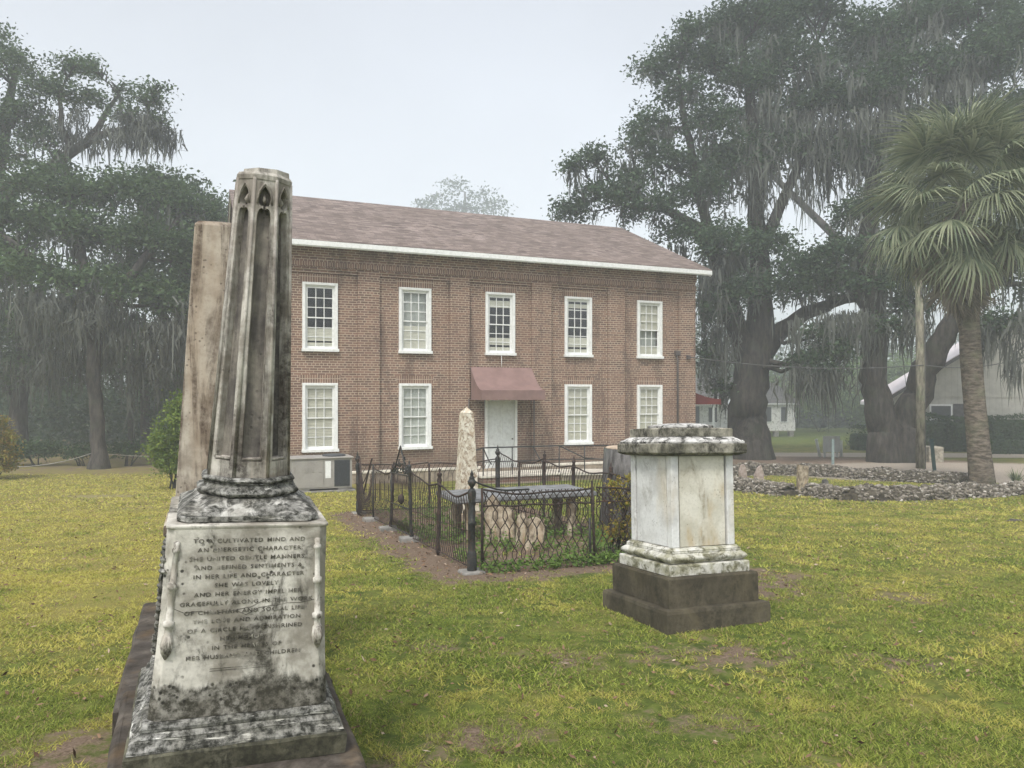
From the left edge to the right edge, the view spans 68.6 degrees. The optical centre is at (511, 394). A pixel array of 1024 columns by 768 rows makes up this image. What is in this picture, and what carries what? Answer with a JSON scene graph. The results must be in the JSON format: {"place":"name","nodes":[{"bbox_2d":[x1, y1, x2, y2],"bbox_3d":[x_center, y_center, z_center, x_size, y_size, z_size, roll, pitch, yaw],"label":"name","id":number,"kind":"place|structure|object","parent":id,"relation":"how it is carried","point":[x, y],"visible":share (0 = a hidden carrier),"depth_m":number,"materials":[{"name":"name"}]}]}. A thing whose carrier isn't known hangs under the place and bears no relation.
{"place":"outdoors","nodes":[
{"label":"outdoors","id":0,"kind":"place"},
{"bbox_2d":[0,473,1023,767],"bbox_3d":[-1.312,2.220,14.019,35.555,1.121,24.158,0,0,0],"label":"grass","id":1,"kind":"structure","parent":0,"point":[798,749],"depth_m":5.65,"materials":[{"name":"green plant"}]},
{"bbox_2d":[0,422,1023,767],"bbox_3d":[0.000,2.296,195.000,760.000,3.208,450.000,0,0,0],"label":"ground","id":2,"kind":"structure","parent":0,"point":[800,446],"depth_m":5.79,"materials":[{"name":"green plant"}]},
{"bbox_2d":[0,415,26,474],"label":"garden shrub","id":3,"kind":"object","parent":2,"relation":"on","point":[8,461],"visible":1,"depth_m":24.03,"materials":[{"name":"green plant"}]},
{"bbox_2d":[0,434,36,461],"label":"undergrowth bush","id":4,"kind":"object","parent":2,"relation":"on","point":[20,441],"visible":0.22,"depth_m":29.68,"materials":[{"name":"green plant"}]},
{"bbox_2d":[10,436,71,465],"bbox_3d":[-18.724,2.274,29.806,2.524,1.281,2.020,0,0,18],"label":"undergrowth bush","id":5,"kind":"object","parent":2,"relation":"on","point":[45,449],"visible":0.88,"depth_m":29.58,"materials":[{"name":"green plant"}]},
{"bbox_2d":[0,251,127,453],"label":"live oak","id":6,"kind":"object","parent":2,"relation":"on","point":[18,415],"visible":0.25,"depth_m":36.62,"materials":[{"name":"green plant"}]},
{"bbox_2d":[49,441,90,465],"bbox_3d":[-17.053,2.356,29.879,2.064,1.121,1.569,0,0,0],"label":"undergrowth bush","id":7,"kind":"object","parent":2,"relation":"on","point":[78,451],"visible":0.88,"depth_m":29.62,"materials":[{"name":"green plant"}]},
{"bbox_2d":[1,329,166,439],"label":"wood","id":8,"kind":"object","parent":2,"relation":"on","point":[59,433],"visible":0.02,"depth_m":56.79,"materials":[{"name":"green plant"}]},
{"bbox_2d":[0,380,177,448],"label":"dark understorey","id":9,"kind":"object","parent":2,"relation":"on","point":[56,424],"visible":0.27,"depth_m":43.75,"materials":[{"name":"green plant"}]},
{"bbox_2d":[0,17,187,432],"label":"live oak","id":10,"kind":"object","parent":2,"relation":"on","point":[142,132],"visible":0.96,"depth_m":32.70,"materials":[{"name":"green plant"}]},
{"bbox_2d":[0,149,227,469],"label":"live oak","id":11,"kind":"object","parent":2,"relation":"on","point":[79,230],"visible":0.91,"depth_m":29.00,"materials":[{"name":"green plant"}]},
{"bbox_2d":[19,453,149,466],"bbox_3d":[-15.827,2.433,28.701,5.168,0.471,0.361,0,0,-33],"label":"sagging rope","id":12,"kind":"object","parent":11,"relation":"attached to","point":[75,458],"visible":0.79,"depth_m":28.14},
{"bbox_2d":[107,436,149,465],"bbox_3d":[-15.265,2.264,29.929,1.741,1.291,2.025,0,0,-27],"label":"undergrowth bush","id":13,"kind":"object","parent":2,"relation":"on","point":[122,449],"visible":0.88,"depth_m":29.58,"materials":[{"name":"green plant"}]},
{"bbox_2d":[83,349,179,443],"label":"live oak","id":14,"kind":"object","parent":2,"relation":"on","point":[144,423],"visible":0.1,"depth_m":42.77,"materials":[{"name":"green plant"}]},
{"bbox_2d":[45,152,235,399],"bbox_3d":[-17.752,-4.408,37.150,10.831,15.126,6.633,0,0,0],"label":"live oak","id":15,"kind":"object","parent":2,"relation":"on","point":[196,182],"visible":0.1,"depth_m":36.29,"materials":[{"name":"green plant"}]},
{"bbox_2d":[138,434,178,459],"bbox_3d":[-13.827,2.187,29.793,2.086,1.460,1.758,0,0,33],"label":"undergrowth bush","id":16,"kind":"object","parent":2,"relation":"on","point":[144,443],"visible":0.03,"depth_m":29.50,"materials":[{"name":"green plant"}]},
{"bbox_2d":[135,388,182,488],"bbox_3d":[-8.861,1.185,20.467,2.476,2.926,1.904,0,0,0],"label":"garden shrub","id":17,"kind":"object","parent":2,"relation":"on","point":[165,447],"visible":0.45,"depth_m":20.18,"materials":[{"name":"green plant"}]},
{"bbox_2d":[112,221,332,735],"bbox_3d":[-1.748,0.440,4.528,1.006,3.109,1.929,0,0,-23],"label":"plain obelisk","id":18,"kind":"object","parent":2,"relation":"on","point":[211,240],"visible":0.26,"depth_m":4.63,"materials":[{"name":"beige stone"}]},
{"bbox_2d":[107,168,366,767],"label":"gothic monument","id":19,"kind":"object","parent":2,"relation":"on","point":[232,674],"visible":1,"depth_m":2.94,"materials":[{"name":"stone"}]},
{"bbox_2d":[290,453,355,492],"bbox_3d":[-5.254,2.104,19.688,2.110,1.050,1.010,0,0,-23],"label":"air conditioner","id":20,"kind":"object","parent":2,"relation":"on","point":[330,472],"visible":0.73,"depth_m":19.38,"materials":[{"name":"grey metal"}]},
{"bbox_2d":[411,174,518,216],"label":"tree","id":21,"kind":"object","parent":2,"relation":"on","point":[466,207],"visible":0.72,"depth_m":164.39,"materials":[{"name":"grey plant"}]},
{"bbox_2d":[448,407,484,524],"bbox_3d":[-0.785,1.275,13.001,0.508,2.102,0.505,0,0,-23],"label":"obelisk","id":22,"kind":"object","parent":2,"relation":"on","point":[466,459],"visible":0.63,"depth_m":12.90,"materials":[{"name":"beige stone"}]},
{"bbox_2d":[228,189,711,483],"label":"brick hall","id":23,"kind":"structure","parent":2,"relation":"on","point":[415,332],"depth_m":24.27,"materials":[{"name":"brown brick"}]},
{"bbox_2d":[301,282,338,351],"bbox_3d":[-5.634,-2.265,22.078,1.070,2.030,0.190,0,0,-23],"label":"window","id":24,"kind":"structure","parent":23,"relation":"in","point":[307,332],"depth_m":22.11,"materials":[{"name":"white paint"}]},
{"bbox_2d":[301,383,338,452],"bbox_3d":[-5.634,0.685,22.078,1.070,2.030,0.190,0,0,-23],"label":"window","id":25,"kind":"structure","parent":23,"relation":"in","point":[321,391],"depth_m":22.13,"materials":[{"name":"white paint"}]},
{"bbox_2d":[398,287,432,353],"bbox_3d":[-3.002,-2.265,23.222,1.070,2.030,0.290,0,0,-23],"label":"window","id":26,"kind":"structure","parent":23,"relation":"in","point":[413,336],"depth_m":23.27,"materials":[{"name":"white paint"}]},
{"bbox_2d":[398,383,432,449],"bbox_3d":[-2.983,0.685,23.176,1.070,2.030,0.190,0,0,-23],"label":"window","id":27,"kind":"structure","parent":23,"relation":"in","point":[414,399],"depth_m":23.24,"materials":[{"name":"white paint"}]},
{"bbox_2d":[485,292,516,355],"bbox_3d":[-0.374,-2.265,24.257,1.070,2.030,0.190,0,0,-23],"label":"window","id":28,"kind":"structure","parent":23,"relation":"in","point":[499,351],"depth_m":24.30,"materials":[{"name":"white paint"}]},
{"bbox_2d":[485,400,516,468],"bbox_3d":[-0.371,1.190,24.301,1.110,2.420,0.170,0,0,-23],"label":"door","id":29,"kind":"structure","parent":23,"relation":"in","point":[500,415],"depth_m":24.32,"materials":[{"name":"white paint"}]},
{"bbox_2d":[564,296,593,357],"bbox_3d":[2.240,-2.265,25.340,1.070,2.030,0.190,0,0,-23],"label":"window","id":30,"kind":"structure","parent":23,"relation":"in","point":[587,342],"depth_m":25.38,"materials":[{"name":"white paint"}]},
{"bbox_2d":[564,384,593,444],"bbox_3d":[2.240,0.685,25.340,1.070,2.030,0.190,0,0,-23],"label":"window","id":31,"kind":"structure","parent":23,"relation":"in","point":[572,392],"depth_m":25.40,"materials":[{"name":"white paint"}]},
{"bbox_2d":[636,300,663,358],"bbox_3d":[4.826,-2.265,26.465,1.070,2.030,0.290,0,0,-23],"label":"window","id":32,"kind":"structure","parent":23,"relation":"in","point":[649,313],"depth_m":26.51,"materials":[{"name":"white paint"}]},
{"bbox_2d":[637,385,662,428],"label":"window","id":33,"kind":"structure","parent":23,"relation":"in","point":[646,392],"depth_m":26.49,"materials":[{"name":"white paint"}]},
{"bbox_2d":[696,393,720,404],"bbox_3d":[6.760,0.096,28.755,1.514,0.592,2.000,0,0,-23],"label":"awning","id":34,"kind":"object","parent":23,"relation":"attached to","point":[701,400],"depth_m":27.84,"materials":[{"name":"red fabric"}]},
{"bbox_2d":[351,445,631,575],"bbox_3d":[-0.392,1.610,11.942,3.166,1.670,6.749,0,0,-23],"label":"iron fence","id":35,"kind":"object","parent":2,"relation":"on","point":[471,553],"visible":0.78,"depth_m":9.92,"materials":[{"name":"black metal"}]},
{"bbox_2d":[485,495,500,544],"bbox_3d":[-0.271,1.818,10.540,0.220,0.817,0.060,-3,-8,27],"label":"headstone","id":36,"kind":"object","parent":2,"relation":"on","point":[489,520],"visible":0.38,"depth_m":10.53,"materials":[{"name":"beige stone"}]},
{"bbox_2d":[495,506,515,547],"bbox_3d":[-0.085,1.869,10.340,0.260,0.699,0.070,-6,-10,15],"label":"headstone","id":37,"kind":"object","parent":2,"relation":"on","point":[500,520],"visible":0.45,"depth_m":10.32,"materials":[{"name":"beige stone"}]},
{"bbox_2d":[383,500,631,573],"bbox_3d":[-0.309,2.069,11.861,2.998,0.592,6.912,0,0,-23],"label":"ground cover","id":38,"kind":"object","parent":2,"relation":"on","point":[603,560],"visible":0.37,"depth_m":9.61,"materials":[{"name":"green plant"}]},
{"bbox_2d":[0,496,1023,767],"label":"leaf litter","id":39,"kind":"object","parent":2,"relation":"on","point":[524,606],"visible":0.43,"depth_m":7.40,"materials":[{"name":"brown plant"}]},
{"bbox_2d":[436,484,596,541],"bbox_3d":[0.062,1.858,11.426,2.246,0.781,0.985,0,0,-23],"label":"ledger tomb","id":40,"kind":"object","parent":2,"relation":"on","point":[572,506],"visible":0.44,"depth_m":11.34,"materials":[{"name":"grey stone"}]},
{"bbox_2d":[515,513,527,548],"bbox_3d":[0.131,1.909,10.163,0.160,0.598,0.060,1,-5,37],"label":"headstone","id":41,"kind":"object","parent":2,"relation":"on","point":[523,530],"visible":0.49,"depth_m":10.14,"materials":[{"name":"beige stone"}]},
{"bbox_2d":[525,517,545,551],"bbox_3d":[0.304,1.917,9.977,0.240,0.568,0.070,6,-8,7],"label":"headstone","id":42,"kind":"object","parent":2,"relation":"on","point":[532,531],"visible":0.53,"depth_m":9.95,"materials":[{"name":"beige stone"}]},
{"bbox_2d":[476,445,610,483],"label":"landing","id":43,"kind":"object","parent":2,"relation":"on","point":[526,477],"depth_m":23.48,"materials":[{"name":"black metal"}]},
{"bbox_2d":[595,472,631,553],"bbox_3d":[1.458,1.542,9.643,0.809,1.180,0.614,0,0,0],"label":"flowering shrub","id":44,"kind":"object","parent":2,"relation":"on","point":[622,528],"visible":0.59,"depth_m":9.58,"materials":[{"name":"green plant"}]},
{"bbox_2d":[598,445,631,536],"bbox_3d":[1.901,1.534,11.737,1.214,1.460,1.311,0,0,0],"label":"tree stump","id":45,"kind":"object","parent":2,"relation":"on","point":[621,464],"visible":0.17,"depth_m":11.38,"materials":[{"name":"brown wood"}]},
{"bbox_2d":[603,423,769,634],"bbox_3d":[1.489,1.139,6.597,1.032,1.771,1.029,1,-4,-22],"label":"pedestal tomb","id":46,"kind":"object","parent":2,"relation":"on","point":[682,565],"visible":1,"depth_m":6.30,"materials":[{"name":"stone"}]},
{"bbox_2d":[540,0,908,459],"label":"live oak","id":47,"kind":"object","parent":2,"relation":"on","point":[756,157],"visible":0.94,"depth_m":33.29,"materials":[{"name":"green plant"}]},
{"bbox_2d":[738,464,746,477],"bbox_3d":[7.476,2.544,24.316,0.260,0.545,0.148,-3,1,-11],"label":"marker stone","id":48,"kind":"object","parent":2,"relation":"on","point":[742,471],"visible":0.6,"depth_m":24.25,"materials":[{"name":"beige stone"}]},
{"bbox_2d":[696,378,798,436],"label":"white cottage","id":49,"kind":"structure","parent":2,"relation":"on","point":[777,421],"depth_m":61.96,"materials":[{"name":"grey"}]},
{"bbox_2d":[766,406,771,421],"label":"window","id":50,"kind":"structure","parent":49,"relation":"in","point":[769,408],"depth_m":61.70,"materials":[{"name":"white paint"}]},
{"bbox_2d":[780,406,787,421],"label":"window","id":51,"kind":"structure","parent":49,"relation":"in","point":[782,408],"depth_m":61.82,"materials":[{"name":"white paint"}]},
{"bbox_2d":[753,465,763,479],"bbox_3d":[7.905,2.538,24.009,0.309,0.543,0.148,6,0,0],"label":"marker stone","id":52,"kind":"object","parent":2,"relation":"on","point":[759,473],"visible":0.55,"depth_m":23.94,"materials":[{"name":"beige stone"}]},
{"bbox_2d":[731,355,787,386],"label":"vine thicket","id":53,"kind":"object","parent":2,"relation":"on","point":[772,377],"visible":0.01,"depth_m":80.59,"materials":[{"name":"green plant"}]},
{"bbox_2d":[733,476,798,495],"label":"rubble wall","id":54,"kind":"structure","parent":2,"relation":"on","point":[757,486],"depth_m":18.88,"materials":[{"name":"stone"}]},
{"bbox_2d":[796,464,808,489],"bbox_3d":[7.697,2.260,19.902,0.302,0.795,0.105,2,0,-6],"label":"marker stone","id":55,"kind":"object","parent":2,"relation":"on","point":[802,476],"visible":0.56,"depth_m":19.85,"materials":[{"name":"beige stone"}]},
{"bbox_2d":[815,439,820,456],"bbox_3d":[14.426,2.581,35.369,0.140,0.964,0.140,-13,0,0],"label":"leaning post","id":56,"kind":"object","parent":2,"relation":"on","point":[818,448],"visible":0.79,"depth_m":35.31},
{"bbox_2d":[777,367,865,431],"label":"vine thicket","id":57,"kind":"object","parent":2,"relation":"on","point":[857,416],"visible":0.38,"depth_m":71.16,"materials":[{"name":"green plant"}]},
{"bbox_2d":[823,436,839,456],"bbox_3d":[14.904,2.497,35.075,0.780,1.100,0.120,0,0,0],"label":"notice board","id":58,"kind":"object","parent":2,"relation":"on","point":[826,443],"visible":0.69,"depth_m":35.02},
{"bbox_2d":[831,439,833,463],"bbox_3d":[12.919,2.386,30.251,0.100,1.131,0.070,0,0,0],"label":"steel post","id":59,"kind":"object","parent":2,"relation":"on","point":[832,451],"visible":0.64,"depth_m":30.22,"materials":[{"name":"metal"}]},
{"bbox_2d":[696,317,984,428],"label":"wood","id":60,"kind":"object","parent":2,"relation":"on","point":[803,422],"visible":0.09,"depth_m":81.78,"materials":[{"name":"green plant"}]},
{"bbox_2d":[733,461,967,484],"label":"rubble wall","id":61,"kind":"structure","parent":2,"relation":"on","point":[882,473],"depth_m":24.19,"materials":[{"name":"stone"}]},
{"bbox_2d":[685,0,1023,299],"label":"live oak","id":62,"kind":"object","parent":2,"relation":"on","point":[820,222],"visible":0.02,"depth_m":51.48,"materials":[{"name":"green plant"}]},
{"bbox_2d":[845,424,867,450],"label":"clipped hedge","id":63,"kind":"object","parent":2,"relation":"on","point":[856,441],"visible":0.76,"depth_m":41.31,"materials":[{"name":"green plant"}]},
{"bbox_2d":[842,346,915,398],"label":"vine thicket","id":64,"kind":"object","parent":2,"relation":"on","point":[895,372],"visible":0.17,"depth_m":77.49,"materials":[{"name":"green plant"}]},
{"bbox_2d":[772,0,1023,462],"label":"live oak","id":65,"kind":"object","parent":2,"relation":"on","point":[891,430],"visible":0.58,"depth_m":31.77,"materials":[{"name":"green plant"}]},
{"bbox_2d":[797,480,1023,501],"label":"rubble wall","id":66,"kind":"structure","parent":2,"relation":"on","point":[865,492],"depth_m":17.42,"materials":[{"name":"stone"}]},
{"bbox_2d":[915,274,926,468],"bbox_3d":[15.544,-0.876,28.554,0.377,7.802,0.394,0,0,0],"label":"utility pole","id":67,"kind":"object","parent":2,"relation":"on","point":[920,396],"visible":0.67,"depth_m":28.45,"materials":[{"name":"brown wood"}]},
{"bbox_2d":[691,357,921,368],"bbox_3d":[10.956,-1.144,27.631,9.338,0.405,0.030,0,0,-10],"label":"overhead cable","id":68,"kind":"object","parent":67,"relation":"attached to","point":[807,367],"visible":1,"depth_m":27.61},
{"bbox_2d":[926,356,1023,367],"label":"overhead cable","id":69,"kind":"object","parent":67,"relation":"attached to","point":[956,367],"visible":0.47,"depth_m":30.19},
{"bbox_2d":[929,439,936,470],"bbox_3d":[13.825,2.152,24.648,0.110,1.388,0.070,-6,0,0],"label":"steel post","id":70,"kind":"object","parent":2,"relation":"on","point":[932,450],"visible":0.64,"depth_m":24.61,"materials":[{"name":"metal"}]},
{"bbox_2d":[926,446,943,461],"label":"concrete block","id":71,"kind":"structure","parent":2,"relation":"on","point":[939,453],"depth_m":31.81,"materials":[{"name":"grey concrete"}]},
{"bbox_2d":[847,81,1023,484],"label":"cabbage palm","id":72,"kind":"object","parent":2,"relation":"on","point":[965,264],"visible":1,"depth_m":20.41,"materials":[{"name":"green plant"}]},
{"bbox_2d":[926,412,950,451],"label":"clipped hedge","id":73,"kind":"object","parent":2,"relation":"on","point":[936,431],"visible":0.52,"depth_m":40.19,"materials":[{"name":"green plant"}]},
{"bbox_2d":[860,318,1023,421],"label":"pale house","id":74,"kind":"structure","parent":2,"relation":"on","point":[948,398],"depth_m":40.81,"materials":[{"name":"beige"}]},
{"bbox_2d":[929,404,951,420],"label":"window","id":75,"kind":"structure","parent":74,"relation":"in","point":[943,409],"depth_m":41.07,"materials":[{"name":"white paint"}]},
{"bbox_2d":[937,415,990,451],"bbox_3d":[24.341,2.115,40.391,2.564,2.154,2.165,0,0,0],"label":"clipped hedge","id":76,"kind":"object","parent":2,"relation":"on","point":[956,434],"visible":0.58,"depth_m":39.70,"materials":[{"name":"green plant"}]},
{"bbox_2d":[989,432,1015,453],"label":"clipped hedge","id":77,"kind":"object","parent":2,"relation":"on","point":[1000,446],"visible":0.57,"depth_m":37.73,"materials":[{"name":"green plant"}]},
{"bbox_2d":[987,413,1023,440],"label":"clipped hedge","id":78,"kind":"object","parent":2,"relation":"on","point":[1006,426],"visible":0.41,"depth_m":39.22,"materials":[{"name":"green plant"}]},
{"bbox_2d":[1001,433,1023,453],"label":"clipped hedge","id":79,"kind":"object","parent":2,"relation":"on","point":[1019,445],"visible":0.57,"depth_m":37.82,"materials":[{"name":"green plant"}]},
{"bbox_2d":[1004,467,1023,480],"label":"young palmetto","id":80,"kind":"object","parent":2,"relation":"on","point":[1013,476],"visible":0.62,"depth_m":22.81,"materials":[{"name":"green plant"}]},
{"bbox_2d":[0,0,1023,389],"label":"sky","id":81,"kind":"structure","parent":0,"point":[365,101],"materials":[{"name":"white"}]}
]}

